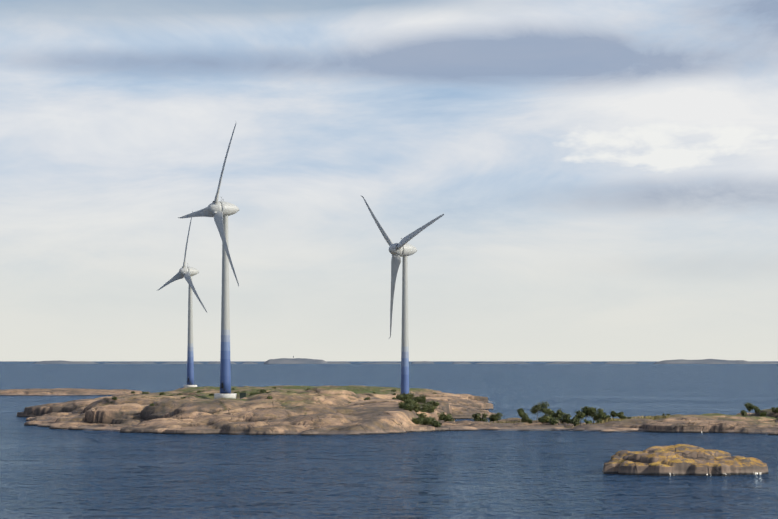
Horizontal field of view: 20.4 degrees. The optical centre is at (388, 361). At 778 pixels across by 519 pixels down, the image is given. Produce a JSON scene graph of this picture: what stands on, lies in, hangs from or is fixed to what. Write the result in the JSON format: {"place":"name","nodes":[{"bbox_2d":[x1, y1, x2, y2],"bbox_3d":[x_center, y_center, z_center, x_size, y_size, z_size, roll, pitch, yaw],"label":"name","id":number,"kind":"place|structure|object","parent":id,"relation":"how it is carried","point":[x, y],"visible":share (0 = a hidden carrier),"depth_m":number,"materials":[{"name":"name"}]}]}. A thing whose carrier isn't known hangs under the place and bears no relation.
{"place":"outdoors","nodes":[
{"label":"outdoors","id":0,"kind":"place"},
{"bbox_2d":[0,362,777,518],"bbox_3d":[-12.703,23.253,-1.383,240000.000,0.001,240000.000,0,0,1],"label":"sea","id":1,"kind":"structure","parent":0,"point":[46,473],"depth_m":522.96,"materials":[{"name":"liquid"}]},
{"bbox_2d":[0,388,141,395],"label":"skerry rock","id":2,"kind":"object","parent":1,"relation":"in","point":[53,392],"visible":0.94,"depth_m":1482.93,"materials":[{"name":"stone"}]},
{"bbox_2d":[17,385,495,434],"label":"island rock","id":3,"kind":"object","parent":1,"relation":"in","point":[316,410],"visible":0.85,"depth_m":732.33,"materials":[{"name":"stone"}]},
{"bbox_2d":[158,211,206,387],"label":"wind turbine","id":4,"kind":"object","parent":3,"relation":"on","point":[187,273],"visible":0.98,"depth_m":1233.25,"materials":[{"name":"paint"}]},
{"bbox_2d":[178,123,245,398],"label":"wind turbine","id":5,"kind":"object","parent":3,"relation":"on","point":[220,212],"visible":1,"depth_m":803.13,"materials":[{"name":"paint"}]},
{"bbox_2d":[112,387,454,426],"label":"island shrubs","id":6,"kind":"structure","parent":3,"relation":"on","point":[409,403],"depth_m":772.64,"materials":[{"name":"green plant"}]},
{"bbox_2d":[360,195,443,393],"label":"wind turbine","id":7,"kind":"object","parent":3,"relation":"on","point":[403,249],"visible":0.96,"depth_m":843.21,"materials":[{"name":"paint"}]},
{"bbox_2d":[33,356,777,363],"bbox_3d":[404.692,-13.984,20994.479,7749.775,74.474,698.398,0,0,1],"label":"distant islands","id":8,"kind":"object","parent":1,"relation":"in","point":[293,360],"visible":0.96,"depth_m":20884.09,"materials":[{"name":"grey stone"}]},
{"bbox_2d":[442,408,777,434],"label":"islet rock","id":9,"kind":"object","parent":1,"relation":"in","point":[752,423],"visible":0.9,"depth_m":724.65,"materials":[{"name":"stone"}]},
{"bbox_2d":[487,415,669,427],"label":"reed grass","id":10,"kind":"structure","parent":9,"relation":"on","point":[653,417],"depth_m":740.28,"materials":[{"name":"green plant"}]},
{"bbox_2d":[471,401,777,426],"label":"bushes","id":11,"kind":"object","parent":9,"relation":"on","point":[551,418],"visible":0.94,"depth_m":755.44,"materials":[{"name":"green plant"}]},
{"bbox_2d":[602,444,768,475],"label":"skerry rock","id":12,"kind":"object","parent":1,"relation":"in","point":[681,460],"visible":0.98,"depth_m":443.39,"materials":[{"name":"stone"}]},
{"bbox_2d":[0,0,777,361],"label":"sky","id":13,"kind":"structure","parent":0,"point":[602,175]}
]}

